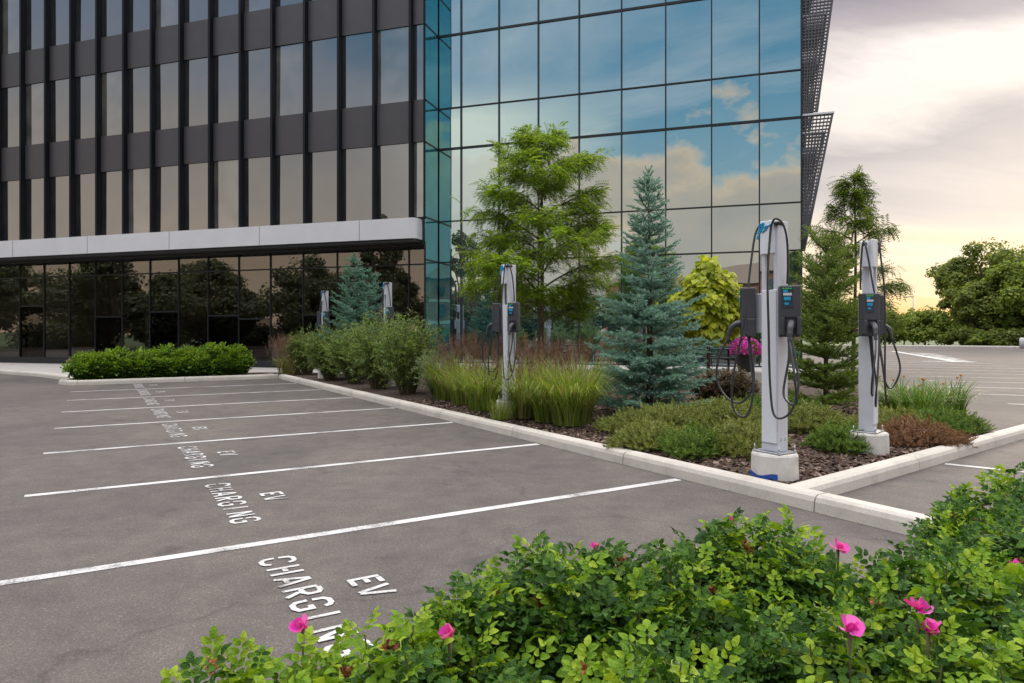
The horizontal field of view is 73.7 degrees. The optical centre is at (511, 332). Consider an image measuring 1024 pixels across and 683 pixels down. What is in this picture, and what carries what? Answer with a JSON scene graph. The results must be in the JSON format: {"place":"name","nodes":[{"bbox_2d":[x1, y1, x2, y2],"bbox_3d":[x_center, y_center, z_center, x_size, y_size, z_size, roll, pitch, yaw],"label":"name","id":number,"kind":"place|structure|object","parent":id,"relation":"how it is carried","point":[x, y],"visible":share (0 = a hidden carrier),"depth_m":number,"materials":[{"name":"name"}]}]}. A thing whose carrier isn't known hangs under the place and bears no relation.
{"place":"outdoors","nodes":[
{"label":"outdoors","id":0,"kind":"place"},
{"bbox_2d":[0,363,341,374],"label":"sidewalk","id":1,"kind":"structure","parent":0,"point":[47,368],"depth_m":28.19,"materials":[{"name":"concrete"}]},
{"bbox_2d":[124,372,267,378],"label":"hedge soil","id":2,"kind":"structure","parent":0,"point":[223,375],"depth_m":24.28,"materials":[{"name":"brown soil"}]},
{"bbox_2d":[60,350,113,379],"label":"hedge shrub","id":3,"kind":"object","parent":2,"relation":"on","point":[85,366],"visible":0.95,"depth_m":21.39,"materials":[{"name":"green plant"}]},
{"bbox_2d":[97,346,137,378],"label":"hedge shrub","id":4,"kind":"object","parent":2,"relation":"on","point":[116,356],"visible":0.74,"depth_m":21.82,"materials":[{"name":"green plant"}]},
{"bbox_2d":[146,342,188,377],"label":"hedge shrub","id":5,"kind":"object","parent":2,"relation":"on","point":[166,360],"visible":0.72,"depth_m":22.56,"materials":[{"name":"green plant"}]},
{"bbox_2d":[169,344,211,376],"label":"hedge shrub","id":6,"kind":"object","parent":2,"relation":"on","point":[194,367],"visible":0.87,"depth_m":22.96,"materials":[{"name":"green plant"}]},
{"bbox_2d":[195,341,234,375],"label":"hedge shrub","id":7,"kind":"object","parent":2,"relation":"on","point":[219,365],"visible":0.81,"depth_m":23.39,"materials":[{"name":"green plant"}]},
{"bbox_2d":[160,614,349,682],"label":"rose bush","id":8,"kind":"object","parent":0,"point":[262,666],"visible":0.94,"depth_m":1.50,"materials":[{"name":"green plant"}]},
{"bbox_2d":[272,603,538,682],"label":"rose bush","id":9,"kind":"object","parent":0,"point":[428,650],"visible":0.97,"depth_m":1.55,"materials":[{"name":"green plant"}]},
{"bbox_2d":[0,346,1023,682],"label":"parking lot","id":10,"kind":"structure","parent":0,"point":[140,622],"depth_m":6.30,"materials":[{"name":"grey asphalt"}]},
{"bbox_2d":[59,374,277,384],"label":"kerb","id":11,"kind":"structure","parent":10,"relation":"on","point":[154,380],"depth_m":22.18,"materials":[{"name":"concrete"}]},
{"bbox_2d":[24,444,539,496],"bbox_3d":[-2.198,1.596,8.255,6.030,0.001,0.105,0,0,-31],"label":"painted line","id":12,"kind":"object","parent":10,"relation":"on","point":[39,494],"visible":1,"depth_m":7.81,"materials":[{"name":"paint"}]},
{"bbox_2d":[258,556,395,656],"bbox_3d":[-1.072,1.592,4.216,0.632,0.004,1.717,0,0,-31],"label":"painted lettering","id":13,"kind":"object","parent":10,"relation":"on","point":[292,606],"visible":0.84,"depth_m":4.21,"materials":[{"name":"paint"}]},
{"bbox_2d":[0,478,679,584],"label":"painted line","id":14,"kind":"object","parent":10,"relation":"on","point":[94,568],"visible":1,"depth_m":5.33,"materials":[{"name":"paint"}]},
{"bbox_2d":[279,374,933,536],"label":"kerb","id":15,"kind":"structure","parent":10,"relation":"on","point":[888,518],"depth_m":7.42,"materials":[{"name":"concrete"}]},
{"bbox_2d":[274,373,994,483],"bbox_3d":[-1.255,1.647,15.592,20.339,0.305,15.278,0,0,16],"label":"planting bed","id":16,"kind":"object","parent":10,"relation":"on","point":[888,457],"visible":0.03,"depth_m":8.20,"materials":[{"name":"brown wood"}]},
{"bbox_2d":[295,322,342,379],"bbox_3d":[-5.631,0.542,21.379,2.094,1.843,1.873,0,0,21],"label":"willow bush","id":17,"kind":"object","parent":16,"relation":"on","point":[316,352],"visible":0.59,"depth_m":21.00,"materials":[{"name":"green plant"}]},
{"bbox_2d":[310,252,379,358],"bbox_3d":[-4.906,-0.656,21.532,2.570,3.812,2.345,0,0,-44],"label":"blue spruce","id":18,"kind":"object","parent":16,"relation":"on","point":[346,311],"visible":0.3,"depth_m":21.38,"materials":[{"name":"green plant"}]},
{"bbox_2d":[318,320,378,383],"bbox_3d":[-4.609,0.527,19.785,1.886,1.873,2.106,0,0,0],"label":"willow bush","id":19,"kind":"object","parent":16,"relation":"on","point":[339,361],"visible":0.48,"depth_m":19.53,"materials":[{"name":"green plant"}]},
{"bbox_2d":[338,268,397,338],"bbox_3d":[-4.458,-0.405,21.381,2.289,3.311,2.213,0,0,0],"label":"blue spruce","id":20,"kind":"object","parent":16,"relation":"on","point":[371,294],"visible":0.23,"depth_m":21.28,"materials":[{"name":"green plant"}]},
{"bbox_2d":[338,308,410,388],"bbox_3d":[-3.504,0.381,17.917,2.009,2.165,2.089,0,0,0],"label":"willow bush","id":21,"kind":"object","parent":16,"relation":"on","point":[364,348],"visible":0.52,"depth_m":17.66,"materials":[{"name":"green plant"}]},
{"bbox_2d":[365,309,449,394],"bbox_3d":[-2.470,0.441,16.424,1.932,2.044,2.076,0,0,21],"label":"willow bush","id":22,"kind":"object","parent":16,"relation":"on","point":[409,348],"visible":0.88,"depth_m":16.08,"materials":[{"name":"green plant"}]},
{"bbox_2d":[412,343,474,399],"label":"ornamental grass","id":23,"kind":"object","parent":16,"relation":"on","point":[439,390],"depth_m":14.76,"materials":[{"name":"green plant"}]},
{"bbox_2d":[426,347,492,404],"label":"ornamental grass","id":24,"kind":"object","parent":16,"relation":"on","point":[456,396],"depth_m":13.75,"materials":[{"name":"green plant"}]},
{"bbox_2d":[439,344,522,411],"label":"ornamental grass","id":25,"kind":"object","parent":16,"relation":"on","point":[476,393],"depth_m":12.62,"materials":[{"name":"green plant"}]},
{"bbox_2d":[482,263,519,418],"bbox_3d":[-0.107,0.219,12.007,0.495,2.861,1.030,0,0,-31],"label":"ev charger","id":26,"kind":"object","parent":16,"relation":"on","point":[506,320],"visible":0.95,"depth_m":11.86,"materials":[{"name":"metal"}]},
{"bbox_2d":[475,346,572,418],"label":"ornamental grass","id":27,"kind":"object","parent":16,"relation":"on","point":[522,409],"depth_m":11.52,"materials":[{"name":"green plant"}]},
{"bbox_2d":[507,354,579,422],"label":"ornamental grass","id":28,"kind":"object","parent":16,"relation":"on","point":[542,412],"depth_m":11.03,"materials":[{"name":"green plant"}]},
{"bbox_2d":[450,121,636,362],"bbox_3d":[0.899,-1.804,15.714,4.645,6.210,4.234,0,0,0],"label":"locust tree","id":29,"kind":"object","parent":16,"relation":"on","point":[535,146],"visible":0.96,"depth_m":15.35,"materials":[{"name":"green plant"}]},
{"bbox_2d":[520,353,626,426],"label":"ornamental grass","id":30,"kind":"object","parent":16,"relation":"on","point":[575,407],"depth_m":10.60,"materials":[{"name":"green plant"}]},
{"bbox_2d":[602,412,684,451],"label":"juniper","id":31,"kind":"object","parent":16,"relation":"on","point":[641,435],"visible":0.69,"depth_m":8.62,"materials":[{"name":"green plant"}]},
{"bbox_2d":[584,165,721,410],"bbox_3d":[2.417,-0.760,11.739,2.459,4.320,2.300,0,0,0],"label":"blue spruce","id":32,"kind":"object","parent":16,"relation":"on","point":[645,368],"visible":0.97,"depth_m":11.54,"materials":[{"name":"green plant"}]},
{"bbox_2d":[590,398,726,434],"bbox_3d":[2.140,1.246,10.078,1.980,0.584,1.260,0,0,0],"label":"juniper","id":33,"kind":"object","parent":16,"relation":"on","point":[613,422],"visible":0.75,"depth_m":9.85,"materials":[{"name":"green plant"}]},
{"bbox_2d":[652,421,726,461],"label":"dwarf pine","id":34,"kind":"object","parent":16,"relation":"on","point":[695,442],"visible":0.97,"depth_m":8.06,"materials":[{"name":"green plant"}]},
{"bbox_2d":[655,254,742,376],"bbox_3d":[4.899,-0.425,17.303,2.564,3.152,2.125,0,0,0],"label":"golden tree","id":35,"kind":"object","parent":16,"relation":"on","point":[712,280],"visible":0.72,"depth_m":16.61,"materials":[{"name":"yellow plant"}]},
{"bbox_2d":[670,394,761,425],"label":"juniper","id":36,"kind":"object","parent":16,"relation":"on","point":[722,408],"visible":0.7,"depth_m":9.87,"materials":[{"name":"green plant"}]},
{"bbox_2d":[702,415,790,460],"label":"juniper","id":37,"kind":"object","parent":16,"relation":"on","point":[739,436],"visible":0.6,"depth_m":8.12,"materials":[{"name":"green plant"}]},
{"bbox_2d":[715,218,800,482],"bbox_3d":[2.644,0.269,7.078,0.496,2.861,1.030,0,0,-31],"label":"ev charger","id":38,"kind":"object","parent":16,"relation":"on","point":[773,317],"visible":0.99,"depth_m":6.93,"materials":[{"name":"metal"}]},
{"bbox_2d":[788,399,858,434],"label":"juniper","id":39,"kind":"object","parent":16,"relation":"on","point":[806,418],"visible":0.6,"depth_m":9.64,"materials":[{"name":"green plant"}]},
{"bbox_2d":[798,416,872,456],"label":"dwarf pine","id":40,"kind":"object","parent":16,"relation":"on","point":[829,436],"visible":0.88,"depth_m":8.42,"materials":[{"name":"green plant"}]},
{"bbox_2d":[788,224,883,409],"bbox_3d":[5.294,-0.272,11.545,1.847,3.243,1.771,0,0,29],"label":"green conifer","id":41,"kind":"object","parent":16,"relation":"on","point":[826,314],"visible":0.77,"depth_m":11.30,"materials":[{"name":"green plant"}]},
{"bbox_2d":[800,164,915,388],"bbox_3d":[7.680,-1.250,15.588,2.716,5.104,2.410,0,0,35],"label":"airy tree","id":42,"kind":"object","parent":16,"relation":"on","point":[859,194],"visible":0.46,"depth_m":15.36,"materials":[{"name":"green plant"}]},
{"bbox_2d":[848,239,900,454],"bbox_3d":[4.375,0.269,8.397,0.496,2.861,1.030,0,0,43],"label":"ev charger","id":43,"kind":"object","parent":16,"relation":"on","point":[873,326],"visible":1,"depth_m":8.36,"materials":[{"name":"metal"}]},
{"bbox_2d":[878,378,962,412],"bbox_3d":[6.587,1.056,11.145,1.372,0.691,1.368,0,0,-37],"label":"day lily","id":44,"kind":"object","parent":16,"relation":"on","point":[915,400],"visible":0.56,"depth_m":11.00,"materials":[{"name":"green plant"}]},
{"bbox_2d":[877,413,977,448],"bbox_3d":[5.382,1.336,9.176,1.281,0.524,1.171,0,0,-28],"label":"russet shrub","id":45,"kind":"object","parent":16,"relation":"on","point":[901,432],"visible":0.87,"depth_m":8.93,"materials":[{"name":"brown plant"}]},
{"bbox_2d":[903,402,996,434],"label":"juniper","id":46,"kind":"object","parent":16,"relation":"on","point":[956,420],"visible":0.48,"depth_m":9.99,"materials":[{"name":"green plant"}]},
{"bbox_2d":[904,374,995,413],"bbox_3d":[7.458,1.049,11.846,1.442,0.706,1.466,0,0,0],"label":"day lily","id":47,"kind":"object","parent":16,"relation":"on","point":[960,404],"visible":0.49,"depth_m":11.58,"materials":[{"name":"green plant"}]},
{"bbox_2d":[789,424,1023,494],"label":"kerb","id":48,"kind":"structure","parent":10,"relation":"on","point":[840,482],"depth_m":7.78,"materials":[{"name":"concrete"}]},
{"bbox_2d":[936,280,1014,331],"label":"broadleaf tree","id":49,"kind":"object","parent":10,"relation":"on","point":[972,304],"visible":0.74,"depth_m":82.69,"materials":[{"name":"green plant"}]},
{"bbox_2d":[973,258,1023,328],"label":"broadleaf tree","id":50,"kind":"object","parent":10,"relation":"on","point":[1011,295],"visible":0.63,"depth_m":80.70,"materials":[{"name":"green plant"}]},
{"bbox_2d":[403,529,680,682],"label":"rose bush","id":51,"kind":"object","parent":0,"point":[519,600],"visible":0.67,"depth_m":1.78,"materials":[{"name":"green plant"}]},
{"bbox_2d":[527,538,801,681],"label":"rose bush","id":52,"kind":"object","parent":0,"point":[680,590],"visible":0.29,"depth_m":1.90,"materials":[{"name":"green plant"}]},
{"bbox_2d":[541,619,832,682],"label":"rose bush","id":53,"kind":"object","parent":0,"point":[639,663],"visible":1,"depth_m":1.52,"materials":[{"name":"green plant"}]},
{"bbox_2d":[651,503,852,649],"bbox_3d":[0.804,1.063,2.232,0.958,0.979,0.990,0,0,0],"label":"rose bush","id":54,"kind":"object","parent":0,"point":[789,568],"visible":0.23,"depth_m":2.15,"materials":[{"name":"green plant"}]},
{"bbox_2d":[695,585,1023,682],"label":"rose bush","id":55,"kind":"object","parent":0,"point":[827,649],"visible":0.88,"depth_m":1.59,"materials":[{"name":"green plant"}]},
{"bbox_2d":[802,334,959,345],"bbox_3d":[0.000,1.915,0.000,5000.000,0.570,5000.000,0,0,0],"label":"ground","id":56,"kind":"structure","parent":0,"point":[897,343],"depth_m":106.03,"materials":[{"name":"grey concrete"}]},
{"bbox_2d":[0,0,833,368],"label":"office building","id":57,"kind":"structure","parent":56,"relation":"on","point":[248,174],"depth_m":27.29,"materials":[{"name":"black glass"}]},
{"bbox_2d":[0,278,18,356],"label":"shop window","id":58,"kind":"structure","parent":57,"relation":"in","point":[7,286],"depth_m":33.85,"materials":[{"name":"black glass"}]},
{"bbox_2d":[3,181,18,240],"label":"window","id":59,"kind":"structure","parent":57,"relation":"in","point":[10,188],"depth_m":32.81,"materials":[{"name":"grey glass"}]},
{"bbox_2d":[3,86,18,147],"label":"window","id":60,"kind":"structure","parent":57,"relation":"in","point":[10,95],"depth_m":32.79,"materials":[{"name":"grey glass"}]},
{"bbox_2d":[3,0,18,54],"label":"window","id":61,"kind":"structure","parent":57,"relation":"in","point":[10,7],"depth_m":32.81,"materials":[{"name":"grey glass"}]},
{"bbox_2d":[21,307,42,356],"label":"shop window","id":62,"kind":"structure","parent":57,"relation":"in","point":[31,317],"depth_m":33.32,"materials":[{"name":"black glass"}]},
{"bbox_2d":[26,178,43,239],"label":"window","id":63,"kind":"structure","parent":57,"relation":"in","point":[34,187],"depth_m":32.31,"materials":[{"name":"grey glass"}]},
{"bbox_2d":[26,83,43,144],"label":"window","id":64,"kind":"structure","parent":57,"relation":"in","point":[34,92],"depth_m":32.31,"materials":[{"name":"grey glass"}]},
{"bbox_2d":[26,0,43,50],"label":"window","id":65,"kind":"structure","parent":57,"relation":"in","point":[34,8],"depth_m":32.32,"materials":[{"name":"grey glass"}]},
{"bbox_2d":[51,176,68,237],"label":"window","id":66,"kind":"structure","parent":57,"relation":"in","point":[59,185],"depth_m":31.81,"materials":[{"name":"grey glass"}]},
{"bbox_2d":[51,79,68,141],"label":"window","id":67,"kind":"structure","parent":57,"relation":"in","point":[59,88],"depth_m":31.82,"materials":[{"name":"grey glass"}]},
{"bbox_2d":[51,0,68,45],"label":"window","id":68,"kind":"structure","parent":57,"relation":"in","point":[59,8],"depth_m":31.84,"materials":[{"name":"grey glass"}]},
{"bbox_2d":[76,173,94,236],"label":"window","id":69,"kind":"structure","parent":57,"relation":"in","point":[85,183],"depth_m":31.34,"materials":[{"name":"grey glass"}]},
{"bbox_2d":[76,75,94,138],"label":"window","id":70,"kind":"structure","parent":57,"relation":"in","point":[85,85],"depth_m":31.34,"materials":[{"name":"grey glass"}]},
{"bbox_2d":[76,0,94,41],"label":"window","id":71,"kind":"structure","parent":57,"relation":"in","point":[85,9],"depth_m":31.34,"materials":[{"name":"grey glass"}]},
{"bbox_2d":[96,317,120,352],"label":"shop window","id":72,"kind":"structure","parent":57,"relation":"in","point":[108,329],"depth_m":31.83,"materials":[{"name":"black glass"}]},
{"bbox_2d":[102,171,121,234],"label":"window","id":73,"kind":"structure","parent":57,"relation":"in","point":[111,181],"depth_m":30.84,"materials":[{"name":"grey glass"}]},
{"bbox_2d":[102,71,121,135],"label":"window","id":74,"kind":"structure","parent":57,"relation":"in","point":[111,81],"depth_m":30.84,"materials":[{"name":"grey glass"}]},
{"bbox_2d":[102,0,121,36],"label":"window","id":75,"kind":"structure","parent":57,"relation":"in","point":[111,9],"depth_m":30.87,"materials":[{"name":"grey glass"}]},
{"bbox_2d":[129,168,149,233],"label":"window","id":76,"kind":"structure","parent":57,"relation":"in","point":[139,179],"depth_m":30.36,"materials":[{"name":"grey glass"}]},
{"bbox_2d":[129,66,149,132],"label":"window","id":77,"kind":"structure","parent":57,"relation":"in","point":[139,78],"depth_m":30.36,"materials":[{"name":"grey glass"}]},
{"bbox_2d":[151,312,177,350],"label":"shop window","id":78,"kind":"structure","parent":57,"relation":"in","point":[164,325],"depth_m":30.80,"materials":[{"name":"black glass"}]},
{"bbox_2d":[156,166,177,231],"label":"window","id":79,"kind":"structure","parent":57,"relation":"in","point":[166,177],"depth_m":29.89,"materials":[{"name":"grey glass"}]},
{"bbox_2d":[156,62,177,129],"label":"window","id":80,"kind":"structure","parent":57,"relation":"in","point":[166,74],"depth_m":29.89,"materials":[{"name":"grey glass"}]},
{"bbox_2d":[185,163,207,229],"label":"window","id":81,"kind":"structure","parent":57,"relation":"in","point":[196,175],"depth_m":29.39,"materials":[{"name":"grey glass"}]},
{"bbox_2d":[185,57,207,126],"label":"window","id":82,"kind":"structure","parent":57,"relation":"in","point":[196,70],"depth_m":29.39,"materials":[{"name":"grey glass"}]},
{"bbox_2d":[209,316,237,349],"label":"shop window","id":83,"kind":"structure","parent":57,"relation":"in","point":[223,329],"depth_m":29.78,"materials":[{"name":"black glass"}]},
{"bbox_2d":[214,160,237,228],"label":"window","id":84,"kind":"structure","parent":57,"relation":"in","point":[225,172],"depth_m":28.91,"materials":[{"name":"grey glass"}]},
{"bbox_2d":[214,53,237,122],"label":"window","id":85,"kind":"structure","parent":57,"relation":"in","point":[225,66],"depth_m":28.91,"materials":[{"name":"grey glass"}]},
{"bbox_2d":[240,319,269,359],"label":"shop window","id":86,"kind":"structure","parent":57,"relation":"in","point":[254,333],"depth_m":29.27,"materials":[{"name":"black glass"}]},
{"bbox_2d":[245,157,269,226],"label":"window","id":87,"kind":"structure","parent":57,"relation":"in","point":[257,170],"depth_m":28.42,"materials":[{"name":"grey glass"}]},
{"bbox_2d":[245,48,269,119],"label":"window","id":88,"kind":"structure","parent":57,"relation":"in","point":[257,62],"depth_m":28.42,"materials":[{"name":"grey glass"}]},
{"bbox_2d":[276,154,302,224],"bbox_3d":[-9.014,-5.865,27.927,1.445,2.846,0.044,0,0,18],"label":"window","id":89,"kind":"structure","parent":57,"relation":"in","point":[289,168],"depth_m":27.94,"materials":[{"name":"grey glass"}]},
{"bbox_2d":[276,43,302,115],"bbox_3d":[-9.014,-10.355,27.927,1.445,2.866,0.047,0,0,18],"label":"window","id":90,"kind":"structure","parent":57,"relation":"in","point":[289,65],"depth_m":27.94,"materials":[{"name":"grey glass"}]},
{"bbox_2d":[309,150,336,222],"bbox_3d":[-7.526,-5.865,27.444,1.445,2.846,0.033,0,0,18],"label":"window","id":91,"kind":"structure","parent":57,"relation":"in","point":[322,165],"depth_m":27.45,"materials":[{"name":"grey glass"}]},
{"bbox_2d":[309,38,336,111],"bbox_3d":[-7.526,-10.355,27.444,1.445,2.866,0.038,0,0,18],"label":"window","id":92,"kind":"structure","parent":57,"relation":"in","point":[322,53],"depth_m":27.45,"materials":[{"name":"grey glass"}]},
{"bbox_2d":[343,147,371,220],"bbox_3d":[-6.038,-5.865,26.960,1.445,2.846,0.032,0,0,18],"label":"window","id":93,"kind":"structure","parent":57,"relation":"in","point":[357,163],"depth_m":26.97,"materials":[{"name":"grey glass"}]},
{"bbox_2d":[343,32,371,107],"bbox_3d":[-6.038,-10.355,26.960,1.445,2.866,0.031,0,0,18],"label":"window","id":94,"kind":"structure","parent":57,"relation":"in","point":[357,49],"depth_m":26.96,"materials":[{"name":"blue glass"}]},
{"bbox_2d":[378,143,408,218],"bbox_3d":[-4.549,-5.865,26.476,1.445,2.846,0.047,0,0,18],"label":"window","id":95,"kind":"structure","parent":57,"relation":"in","point":[393,160],"depth_m":26.47,"materials":[{"name":"grey glass"}]},
{"bbox_2d":[378,27,408,103],"bbox_3d":[-4.549,-10.355,26.476,1.445,2.866,0.035,0,0,18],"label":"window","id":96,"kind":"structure","parent":57,"relation":"in","point":[393,44],"depth_m":26.47,"materials":[{"name":"blue glass"}]},
{"bbox_2d":[414,142,422,216],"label":"window","id":97,"kind":"structure","parent":57,"relation":"in","point":[418,147],"depth_m":26.14,"materials":[{"name":"grey glass"}]},
{"bbox_2d":[414,24,422,99],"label":"window","id":98,"kind":"structure","parent":57,"relation":"in","point":[418,29],"depth_m":26.14,"materials":[{"name":"grey glass"}]},
{"bbox_2d":[425,143,437,220],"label":"return window","id":99,"kind":"structure","parent":57,"relation":"in","point":[431,154],"depth_m":26.61,"materials":[{"name":"teal glass"}]},
{"bbox_2d":[425,25,437,107],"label":"return window","id":100,"kind":"structure","parent":57,"relation":"in","point":[431,40],"depth_m":26.61,"materials":[{"name":"teal glass"}]},
{"bbox_2d":[426,260,437,355],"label":"return window","id":101,"kind":"structure","parent":57,"relation":"in","point":[431,267],"depth_m":26.70,"materials":[{"name":"teal glass"}]},
{"bbox_2d":[893,305,951,344],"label":"roadside bush","id":102,"kind":"object","parent":56,"relation":"on","point":[916,333],"visible":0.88,"depth_m":87.20,"materials":[{"name":"green plant"}]},
{"bbox_2d":[925,255,990,318],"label":"broadleaf tree","id":103,"kind":"object","parent":56,"relation":"on","point":[937,274],"visible":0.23,"depth_m":91.10,"materials":[{"name":"green plant"}]},
{"bbox_2d":[941,237,1023,297],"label":"broadleaf tree","id":104,"kind":"object","parent":56,"relation":"on","point":[1000,256],"visible":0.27,"depth_m":88.01,"materials":[{"name":"green plant"}]},
{"bbox_2d":[783,526,1023,661],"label":"rose bush","id":105,"kind":"object","parent":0,"point":[895,587],"visible":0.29,"depth_m":1.92,"materials":[{"name":"green plant"}]},
{"bbox_2d":[802,0,1023,323],"label":"sky","id":106,"kind":"structure","parent":0,"point":[927,96],"materials":[{"name":"white"}]},
{"bbox_2d":[896,494,1023,613],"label":"rose bush","id":107,"kind":"object","parent":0,"point":[996,547],"visible":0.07,"depth_m":2.37,"materials":[{"name":"green plant"}]},
{"bbox_2d":[901,462,1023,570],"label":"rose bush","id":108,"kind":"object","parent":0,"point":[965,509],"visible":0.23,"depth_m":3.10,"materials":[{"name":"green plant"}]},
{"bbox_2d":[904,597,1023,682],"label":"rose bush","id":109,"kind":"object","parent":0,"point":[1004,658],"visible":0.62,"depth_m":1.54,"materials":[{"name":"green plant"}]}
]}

